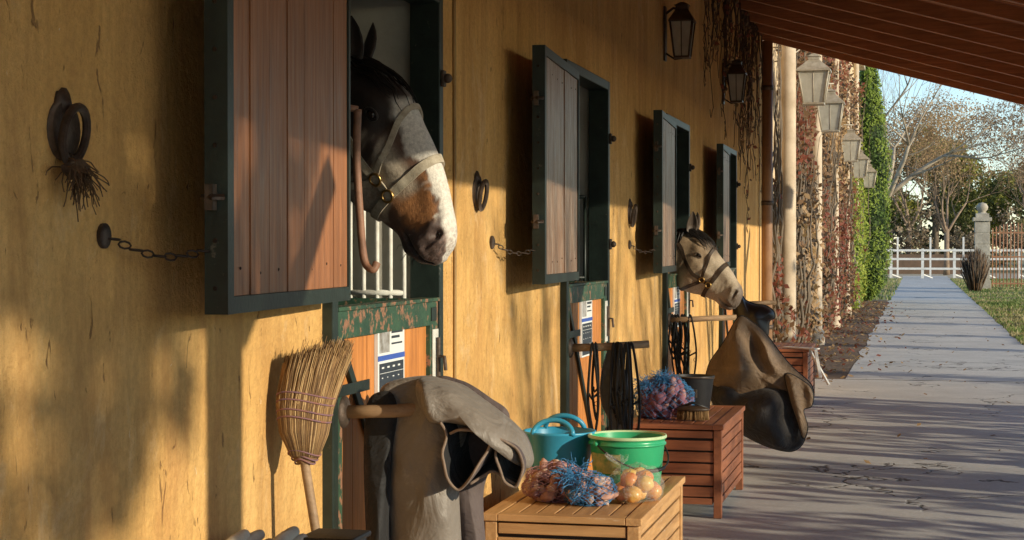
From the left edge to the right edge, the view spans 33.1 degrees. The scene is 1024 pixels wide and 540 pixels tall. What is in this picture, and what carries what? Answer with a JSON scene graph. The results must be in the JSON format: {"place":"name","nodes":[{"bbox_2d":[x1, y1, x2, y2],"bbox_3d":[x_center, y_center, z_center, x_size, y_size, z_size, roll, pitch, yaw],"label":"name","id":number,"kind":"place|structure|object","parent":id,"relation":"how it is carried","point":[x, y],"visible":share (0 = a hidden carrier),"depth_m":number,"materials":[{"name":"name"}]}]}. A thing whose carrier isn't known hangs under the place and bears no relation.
{"place":"outdoors","nodes":[
{"label":"outdoors","id":0,"kind":"place"},
{"bbox_2d":[226,526,307,539],"bbox_3d":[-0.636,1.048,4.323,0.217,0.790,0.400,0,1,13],"label":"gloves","id":1,"kind":"object","parent":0,"point":[291,533],"visible":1,"depth_m":4.36,"materials":[{"name":"fabric"}]},
{"bbox_2d":[683,379,1023,539],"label":"portico floor","id":2,"kind":"structure","parent":0,"point":[826,481],"depth_m":11.56,"materials":[{"name":"concrete"}]},
{"bbox_2d":[276,333,354,530],"bbox_3d":[-0.520,0.809,4.779,0.255,1.266,0.163,0,1,6],"label":"sorghum broom","id":3,"kind":"object","parent":2,"relation":"on","point":[309,386],"visible":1,"depth_m":4.72,"materials":[{"name":"beige plant"}]},
{"bbox_2d":[303,528,370,539],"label":"black feed bin","id":4,"kind":"object","parent":2,"relation":"on","point":[332,534],"visible":0.99,"depth_m":4.43,"materials":[{"name":"rubber"}]},
{"bbox_2d":[0,0,761,539],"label":"stable building","id":5,"kind":"structure","parent":2,"relation":"on","point":[138,390],"depth_m":4.31,"materials":[{"name":"paint"}]},
{"bbox_2d":[45,87,109,221],"bbox_3d":[-0.899,-0.241,3.586,0.138,0.282,0.183,0,1,13],"label":"tethering ring","id":6,"kind":"object","parent":5,"relation":"attached to","point":[63,129],"visible":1,"depth_m":3.58,"materials":[{"name":"metal"}]},
{"bbox_2d":[97,0,350,314],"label":"window shutter","id":7,"kind":"object","parent":5,"relation":"attached to","point":[276,196],"depth_m":4.37,"materials":[{"name":"green paint"}]},
{"bbox_2d":[351,105,379,272],"bbox_3d":[-0.485,-0.246,5.181,0.178,0.512,0.048,0,1,-6],"label":"shutter stay bar","id":8,"kind":"object","parent":5,"relation":"attached to","point":[363,255],"visible":0.94,"depth_m":5.18,"materials":[{"name":"red metal"}]},
{"bbox_2d":[322,0,451,528],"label":"door frame","id":9,"kind":"object","parent":5,"relation":"attached to","point":[430,78],"visible":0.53,"depth_m":6.34,"materials":[{"name":"green paint"}]},
{"bbox_2d":[338,202,406,304],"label":"grille gate","id":10,"kind":"structure","parent":9,"relation":"attached to","point":[363,292],"depth_m":6.38,"materials":[{"name":"white metal"}]},
{"bbox_2d":[338,297,447,529],"bbox_3d":[-0.405,0.749,5.796,0.111,1.284,1.132,0,1,13],"label":"stable door","id":11,"kind":"structure","parent":9,"relation":"attached to","point":[362,324],"depth_m":5.54,"materials":[{"name":"green paint"}]},
{"bbox_2d":[338,396,414,427],"bbox_3d":[-0.371,0.437,5.291,0.340,0.100,0.102,0,1,4],"label":"blanket pole rack","id":12,"kind":"object","parent":11,"relation":"attached to","point":[347,411],"visible":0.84,"depth_m":5.26,"materials":[{"name":"brown wood"}]},
{"bbox_2d":[364,376,533,539],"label":"horse blanket","id":13,"kind":"object","parent":12,"relation":"hanging from","point":[440,453],"visible":0.98,"depth_m":5.26,"materials":[{"name":"beige fabric"}]},
{"bbox_2d":[374,330,404,393],"bbox_3d":[-0.409,0.331,5.792,0.015,0.290,0.300,0,1,13],"label":"stall name card","id":14,"kind":"object","parent":11,"relation":"attached to","point":[389,353],"visible":0.59,"depth_m":5.75,"materials":[{"name":"white paper"}]},
{"bbox_2d":[452,0,456,378],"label":"cable conduit","id":15,"kind":"object","parent":5,"relation":"attached to","point":[455,212],"visible":0.67,"depth_m":6.64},
{"bbox_2d":[472,171,488,211],"bbox_3d":[-0.132,-0.320,6.993,0.070,0.166,0.130,0,1,13],"label":"tethering ring","id":16,"kind":"object","parent":5,"relation":"attached to","point":[479,185],"visible":0.98,"depth_m":6.96,"materials":[{"name":"metal"}]},
{"bbox_2d":[560,59,615,429],"bbox_3d":[0.382,0.162,9.251,0.157,2.455,1.240,0,1,13],"label":"door frame","id":17,"kind":"object","parent":5,"relation":"attached to","point":[601,140],"visible":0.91,"depth_m":9.80,"materials":[{"name":"green paint"}]},
{"bbox_2d":[490,45,578,283],"bbox_3d":[0.162,-0.459,7.898,0.184,1.030,1.454,0,1,13],"label":"window shutter","id":18,"kind":"object","parent":17,"relation":"attached to","point":[555,168],"depth_m":7.75,"materials":[{"name":"green paint"}]},
{"bbox_2d":[569,195,585,282],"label":"grille gate","id":19,"kind":"structure","parent":17,"relation":"attached to","point":[583,277],"depth_m":9.81,"materials":[{"name":"metal"}]},
{"bbox_2d":[569,280,613,472],"bbox_3d":[0.408,0.708,9.251,0.111,1.284,1.132,0,1,13],"label":"stable door","id":20,"kind":"structure","parent":17,"relation":"attached to","point":[595,292],"depth_m":9.22,"materials":[{"name":"green paint"}]},
{"bbox_2d":[579,300,591,357],"bbox_3d":[0.397,0.308,9.218,0.015,0.305,0.300,0,1,13],"label":"stall name card","id":21,"kind":"object","parent":20,"relation":"attached to","point":[585,318],"visible":0.81,"depth_m":9.17,"materials":[{"name":"white paper"}]},
{"bbox_2d":[569,338,648,357],"bbox_3d":[0.485,0.396,8.737,0.422,0.100,0.102,0,1,6],"label":"blanket pole rack","id":22,"kind":"object","parent":20,"relation":"attached to","point":[573,347],"visible":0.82,"depth_m":8.73,"materials":[{"name":"brown wood"}]},
{"bbox_2d":[587,341,640,430],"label":"hanging bridles","id":23,"kind":"object","parent":22,"relation":"hanging from","point":[620,352],"visible":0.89,"depth_m":8.67,"materials":[{"name":"leather"}]},
{"bbox_2d":[600,350,627,429],"bbox_3d":[0.536,0.649,8.805,0.176,0.560,0.074,0,1,13],"label":"bridle","id":24,"kind":"object","parent":22,"relation":"attached to","point":[604,384],"visible":0.35,"depth_m":8.80,"materials":[{"name":"black leather"}]},
{"bbox_2d":[628,199,637,226],"bbox_3d":[0.743,-0.354,10.711,0.070,0.179,0.130,0,1,13],"label":"tethering ring","id":25,"kind":"object","parent":5,"relation":"attached to","point":[632,215],"visible":1,"depth_m":10.68,"materials":[{"name":"metal"}]},
{"bbox_2d":[628,110,676,272],"bbox_3d":[0.971,-0.500,11.354,0.176,1.030,1.454,0,1,13],"label":"window shutter","id":26,"kind":"object","parent":5,"relation":"attached to","point":[664,181],"depth_m":11.13,"materials":[{"name":"green paint"}]},
{"bbox_2d":[662,113,694,373],"bbox_3d":[1.195,0.121,12.706,0.157,2.455,1.240,0,1,13],"label":"door frame","id":27,"kind":"object","parent":5,"relation":"attached to","point":[685,167],"visible":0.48,"depth_m":13.25,"materials":[{"name":"green paint"}]},
{"bbox_2d":[668,274,693,374],"bbox_3d":[1.221,0.667,12.707,0.111,1.284,1.132,0,1,13],"label":"stable door","id":28,"kind":"structure","parent":27,"relation":"attached to","point":[685,300],"depth_m":12.59,"materials":[{"name":"green paint"}]},
{"bbox_2d":[673,287,679,326],"bbox_3d":[1.210,0.267,12.674,0.015,0.305,0.300,0,1,13],"label":"stall name card","id":29,"kind":"object","parent":28,"relation":"attached to","point":[676,298],"visible":0.74,"depth_m":12.63,"materials":[{"name":"white paper"}]},
{"bbox_2d":[668,313,736,326],"bbox_3d":[1.336,0.355,12.184,0.499,0.100,0.102,0,1,7],"label":"blanket pole rack","id":30,"kind":"object","parent":28,"relation":"attached to","point":[706,318],"visible":0.92,"depth_m":12.18,"materials":[{"name":"brown wood"}]},
{"bbox_2d":[668,314,696,373],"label":"hanging bridles","id":31,"kind":"object","parent":30,"relation":"hanging from","point":[675,341],"visible":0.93,"depth_m":12.18,"materials":[{"name":"leather"}]},
{"bbox_2d":[706,315,813,451],"bbox_3d":[1.726,0.785,11.910,0.522,0.941,0.664,0,1,-35],"label":"saddle","id":32,"kind":"object","parent":30,"relation":"hanging from","point":[761,379],"visible":0.92,"depth_m":11.80,"materials":[{"name":"brown leather"}]},
{"bbox_2d":[663,2,695,61],"bbox_3d":[1.179,-1.679,12.134,0.217,0.410,0.175,0,1,13],"label":"wall lantern","id":33,"kind":"object","parent":5,"relation":"attached to","point":[682,22],"depth_m":12.08,"materials":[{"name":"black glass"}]},
{"bbox_2d":[716,144,730,265],"bbox_3d":[1.782,-0.541,14.810,0.172,1.030,1.454,0,1,13],"label":"window shutter","id":34,"kind":"object","parent":5,"relation":"attached to","point":[723,202],"depth_m":14.35,"materials":[{"name":"green paint"}]},
{"bbox_2d":[719,145,740,346],"bbox_3d":[2.008,0.080,16.162,0.157,2.455,1.240,0,1,13],"label":"door frame","id":35,"kind":"object","parent":5,"relation":"attached to","point":[734,185],"visible":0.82,"depth_m":16.71,"materials":[{"name":"green paint"}]},
{"bbox_2d":[723,268,735,340],"bbox_3d":[2.034,0.626,16.162,0.111,1.284,1.132,0,1,13],"label":"stable door","id":36,"kind":"structure","parent":35,"relation":"attached to","point":[727,324],"depth_m":16.10,"materials":[{"name":"green paint"}]},
{"bbox_2d":[750,300,776,304],"bbox_3d":[2.149,0.314,15.639,0.499,0.100,0.102,0,1,7],"label":"blanket pole rack","id":37,"kind":"object","parent":36,"relation":"attached to","point":[772,302],"visible":0.29,"depth_m":15.63,"materials":[{"name":"brown wood"}]},
{"bbox_2d":[733,296,775,335],"bbox_3d":[2.193,0.458,15.609,0.379,0.475,0.350,0,1,-20],"label":"saddle","id":38,"kind":"object","parent":37,"relation":"attached to","point":[762,316],"visible":0.61,"depth_m":15.49,"materials":[{"name":"black leather"}]},
{"bbox_2d":[702,0,764,231],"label":"bare vine","id":39,"kind":"object","parent":5,"relation":"attached to","point":[746,25],"visible":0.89,"depth_m":17.17,"materials":[{"name":"brown plant"}]},
{"bbox_2d":[722,59,746,104],"bbox_3d":[2.038,-1.723,15.784,0.217,0.410,0.175,0,1,13],"label":"wall lantern","id":40,"kind":"object","parent":5,"relation":"attached to","point":[736,76],"depth_m":15.72,"materials":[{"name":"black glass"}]},
{"bbox_2d":[761,41,772,339],"bbox_3d":[2.883,-0.667,19.471,0.136,3.830,0.136,0,1,13],"label":"downpipe","id":41,"kind":"object","parent":5,"relation":"attached to","point":[767,156],"visible":0.77,"depth_m":19.42,"materials":[{"name":"metal"}]},
{"bbox_2d":[350,16,456,265],"bbox_3d":[-1.395,0.298,6.174,2.679,2.282,0.625,0,1,25],"label":"bay horse","id":42,"kind":"object","parent":2,"relation":"on","point":[407,198],"visible":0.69,"depth_m":5.61},
{"bbox_2d":[484,476,684,539],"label":"wooden storage chest","id":43,"kind":"object","parent":2,"relation":"on","point":[520,515],"visible":0.66,"depth_m":6.42,"materials":[{"name":"brown wood"}]},
{"bbox_2d":[521,454,592,502],"bbox_3d":[0.190,0.806,6.723,0.315,0.206,0.279,0,1,13],"label":"net bag of sweet potatoes","id":44,"kind":"object","parent":43,"relation":"on","point":[540,487],"visible":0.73,"depth_m":6.69,"materials":[{"name":"brown food"}]},
{"bbox_2d":[522,413,595,471],"bbox_3d":[0.199,0.750,7.217,0.308,0.285,0.308,0,1,13],"label":"blue flexible tub","id":45,"kind":"object","parent":43,"relation":"on","point":[565,441],"visible":0.62,"depth_m":7.11,"materials":[{"name":"plastic"}]},
{"bbox_2d":[550,458,618,506],"bbox_3d":[0.283,0.818,6.612,0.276,0.188,0.228,0,1,-30],"label":"net bag of sweet potatoes","id":46,"kind":"object","parent":43,"relation":"on","point":[597,489],"visible":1,"depth_m":6.58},
{"bbox_2d":[588,430,668,484],"bbox_3d":[0.478,0.784,7.084,0.336,0.219,0.335,0,1,13],"label":"green feed pail","id":47,"kind":"object","parent":43,"relation":"on","point":[615,454],"visible":0.83,"depth_m":6.97,"materials":[{"name":"plastic"}]},
{"bbox_2d":[613,466,661,502],"bbox_3d":[0.476,0.809,6.738,0.244,0.180,0.311,0,1,13],"label":"bag of apples","id":48,"kind":"object","parent":43,"relation":"on","point":[637,484],"visible":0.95,"depth_m":6.66,"materials":[{"name":"food"}]},
{"bbox_2d":[633,405,744,518],"bbox_3d":[1.046,1.113,10.221,0.550,0.520,1.250,0,1,13],"label":"wooden storage chest","id":49,"kind":"object","parent":2,"relation":"on","point":[706,458],"visible":0.62,"depth_m":9.62,"materials":[{"name":"red wood"}]},
{"bbox_2d":[633,366,694,419],"bbox_3d":[0.875,0.714,9.988,0.363,0.318,0.417,0,1,13],"label":"net bag","id":50,"kind":"object","parent":49,"relation":"on","point":[665,395],"visible":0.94,"depth_m":9.92,"materials":[{"name":"blue plastic"}]},
{"bbox_2d":[677,401,709,420],"bbox_3d":[1.033,0.801,9.835,0.190,0.106,0.100,0,1,13],"label":"grooming brush","id":51,"kind":"object","parent":49,"relation":"on","point":[695,411],"visible":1,"depth_m":9.80,"materials":[{"name":"brown wood"}]},
{"bbox_2d":[673,374,714,408],"bbox_3d":[1.090,0.742,10.383,0.261,0.215,0.265,0,1,13],"label":"black bucket","id":52,"kind":"object","parent":49,"relation":"on","point":[701,385],"visible":0.62,"depth_m":10.28,"materials":[{"name":"plastic"}]},
{"bbox_2d":[668,212,742,309],"bbox_3d":[0.501,0.464,12.991,2.550,1.790,0.623,0,1,23],"label":"dun horse","id":53,"kind":"object","parent":2,"relation":"on","point":[703,269],"visible":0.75,"depth_m":12.53},
{"bbox_2d":[774,342,815,395],"bbox_3d":[2.674,1.020,17.054,0.590,0.545,1.200,0,1,13],"label":"wooden storage chest","id":54,"kind":"object","parent":2,"relation":"on","point":[801,361],"visible":0.3,"depth_m":16.46,"materials":[{"name":"red wood"}]},
{"bbox_2d":[782,346,829,384],"bbox_3d":[2.810,0.914,16.428,0.189,0.351,0.527,-1,1,-36],"label":"folding saddle stand","id":55,"kind":"object","parent":2,"relation":"on","point":[821,374],"visible":1,"depth_m":16.35,"materials":[{"name":"white paint"}]},
{"bbox_2d":[738,0,1023,104],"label":"portico roof","id":56,"kind":"structure","parent":2,"relation":"on","point":[975,46],"depth_m":16.63,"materials":[{"name":"brown wood"}]},
{"bbox_2d":[846,276,1023,381],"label":"footpath","id":57,"kind":"structure","parent":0,"point":[928,300],"depth_m":27.65,"materials":[{"name":"concrete"}]},
{"bbox_2d":[856,252,1023,381],"bbox_3d":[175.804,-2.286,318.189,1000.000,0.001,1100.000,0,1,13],"label":"ground","id":58,"kind":"structure","parent":0,"point":[1008,271],"depth_m":112.37,"materials":[{"name":"grey concrete"}]},
{"bbox_2d":[761,40,864,344],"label":"creeper covered building","id":59,"kind":"structure","parent":58,"relation":"on","point":[788,93],"depth_m":21.01,"materials":[{"name":"paint"}]},
{"bbox_2d":[773,47,831,105],"bbox_3d":[3.569,-2.394,21.220,0.706,0.730,0.412,0,1,13],"label":"hanging lantern","id":60,"kind":"object","parent":59,"relation":"attached to","point":[813,71],"visible":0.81,"depth_m":21.05,"materials":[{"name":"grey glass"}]},
{"bbox_2d":[796,83,844,132],"bbox_3d":[4.508,-2.381,25.212,0.706,0.730,0.412,0,1,13],"label":"hanging lantern","id":61,"kind":"object","parent":59,"relation":"attached to","point":[830,113],"visible":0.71,"depth_m":25.04,"materials":[{"name":"grey glass"}]},
{"bbox_2d":[772,44,871,343],"bbox_3d":[6.543,-1.931,34.182,0.615,6.149,29.091,0,1,13],"label":"virginia creeper","id":62,"kind":"object","parent":59,"relation":"attached to","point":[806,288],"visible":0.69,"depth_m":26.41,"materials":[{"name":"red plant"}]},
{"bbox_2d":[840,124,861,161],"bbox_3d":[6.340,-2.434,32.999,0.706,0.730,0.412,0,1,13],"label":"hanging lantern","id":63,"kind":"object","parent":59,"relation":"attached to","point":[851,142],"visible":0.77,"depth_m":32.83,"materials":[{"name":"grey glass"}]},
{"bbox_2d":[851,146,869,177],"bbox_3d":[7.531,-2.394,38.062,0.706,0.730,0.412,0,1,13],"label":"hanging lantern","id":64,"kind":"object","parent":59,"relation":"attached to","point":[860,168],"visible":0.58,"depth_m":37.89,"materials":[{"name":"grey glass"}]},
{"bbox_2d":[863,161,876,187],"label":"hanging lantern","id":65,"kind":"object","parent":59,"relation":"attached to","point":[869,180],"visible":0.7,"depth_m":45.28,"materials":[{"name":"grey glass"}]},
{"bbox_2d":[815,300,888,378],"bbox_3d":[7.066,1.074,35.439,1.020,0.001,31.800,0,1,13],"label":"planting bed","id":66,"kind":"object","parent":58,"relation":"on","point":[839,367],"visible":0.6,"depth_m":27.14,"materials":[{"name":"brown soil"}]},
{"bbox_2d":[806,300,1009,478],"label":"fallen leaves","id":67,"kind":"object","parent":66,"relation":"on","point":[858,339],"visible":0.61,"depth_m":28.61,"materials":[{"name":"brown plant"}]},
{"bbox_2d":[859,66,893,300],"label":"cypress tree","id":68,"kind":"object","parent":58,"relation":"on","point":[874,134],"visible":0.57,"depth_m":49.92,"materials":[{"name":"green plant"}]},
{"bbox_2d":[881,84,994,253],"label":"bare plane tree","id":69,"kind":"object","parent":58,"relation":"on","point":[903,197],"visible":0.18,"depth_m":114.49,"materials":[{"name":"brown plant"}]},
{"bbox_2d":[886,125,991,253],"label":"stone pine","id":70,"kind":"object","parent":58,"relation":"on","point":[974,194],"visible":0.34,"depth_m":122.93,"materials":[{"name":"green plant"}]},
{"bbox_2d":[859,69,1023,207],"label":"bare plane tree","id":71,"kind":"object","parent":58,"relation":"on","point":[895,188],"visible":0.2,"depth_m":70.97,"materials":[{"name":"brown plant"}]},
{"bbox_2d":[874,277,1023,344],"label":"grass","id":72,"kind":"structure","parent":58,"relation":"on","point":[1006,308],"depth_m":50.77,"materials":[{"name":"green plant"}]},
{"bbox_2d":[885,199,1023,267],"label":"winter shrubs","id":73,"kind":"object","parent":58,"relation":"on","point":[957,241],"visible":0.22,"depth_m":111.52,"materials":[{"name":"plant"}]},
{"bbox_2d":[885,174,1023,266],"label":"distant tree line","id":74,"kind":"object","parent":58,"relation":"on","point":[929,192],"visible":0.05,"depth_m":146.95,"materials":[{"name":"plant"}]},
{"bbox_2d":[959,247,990,290],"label":"ornamental bush","id":75,"kind":"object","parent":58,"relation":"on","point":[975,267],"visible":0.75,"depth_m":60.67,"materials":[{"name":"brown plant"}]},
{"bbox_2d":[931,169,1019,248],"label":"stone pine","id":76,"kind":"object","parent":58,"relation":"on","point":[1001,196],"visible":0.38,"depth_m":135.73,"materials":[{"name":"green plant"}]},
{"bbox_2d":[973,202,991,288],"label":"stone gate pillar","id":77,"kind":"structure","parent":58,"relation":"on","point":[982,219],"depth_m":64.41,"materials":[{"name":"grey stone"}]},
{"bbox_2d":[992,223,1023,286],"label":"iron gate","id":78,"kind":"structure","parent":58,"relation":"on","point":[1007,257],"depth_m":64.47,"materials":[{"name":"metal"}]},
{"bbox_2d":[1012,134,1023,215],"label":"stone pine","id":79,"kind":"object","parent":58,"relation":"on","point":[1016,205],"visible":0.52,"depth_m":121.60,"materials":[{"name":"green plant"}]},
{"bbox_2d":[859,69,1023,251],"label":"sky","id":80,"kind":"structure","parent":0,"point":[981,98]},
{"bbox_2d":[883,273,1023,282],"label":"paddock","id":81,"kind":"structure","parent":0,"point":[950,276],"depth_m":99.01,"materials":[{"name":"brown soil"}]},
{"bbox_2d":[883,237,969,275],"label":"timber rails","id":82,"kind":"object","parent":81,"relation":"on","point":[917,264],"visible":0.19,"depth_m":105.00,"materials":[{"name":"white paint"}]},
{"bbox_2d":[882,89,1023,274],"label":"bare plane tree","id":83,"kind":"object","parent":81,"relation":"on","point":[945,228],"visible":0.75,"depth_m":100.69,"materials":[{"name":"brown plant"}]},
{"bbox_2d":[885,249,1023,278],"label":"white rail fence","id":84,"kind":"object","parent":81,"relation":"on","point":[922,259],"visible":0.13,"depth_m":89.23,"materials":[{"name":"paint"}]},
{"bbox_2d":[947,100,1023,207],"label":"bare plane tree","id":85,"kind":"object","parent":81,"relation":"on","point":[1012,146],"visible":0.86,"depth_m":84.98,"materials":[{"name":"brown plant"}]}
]}

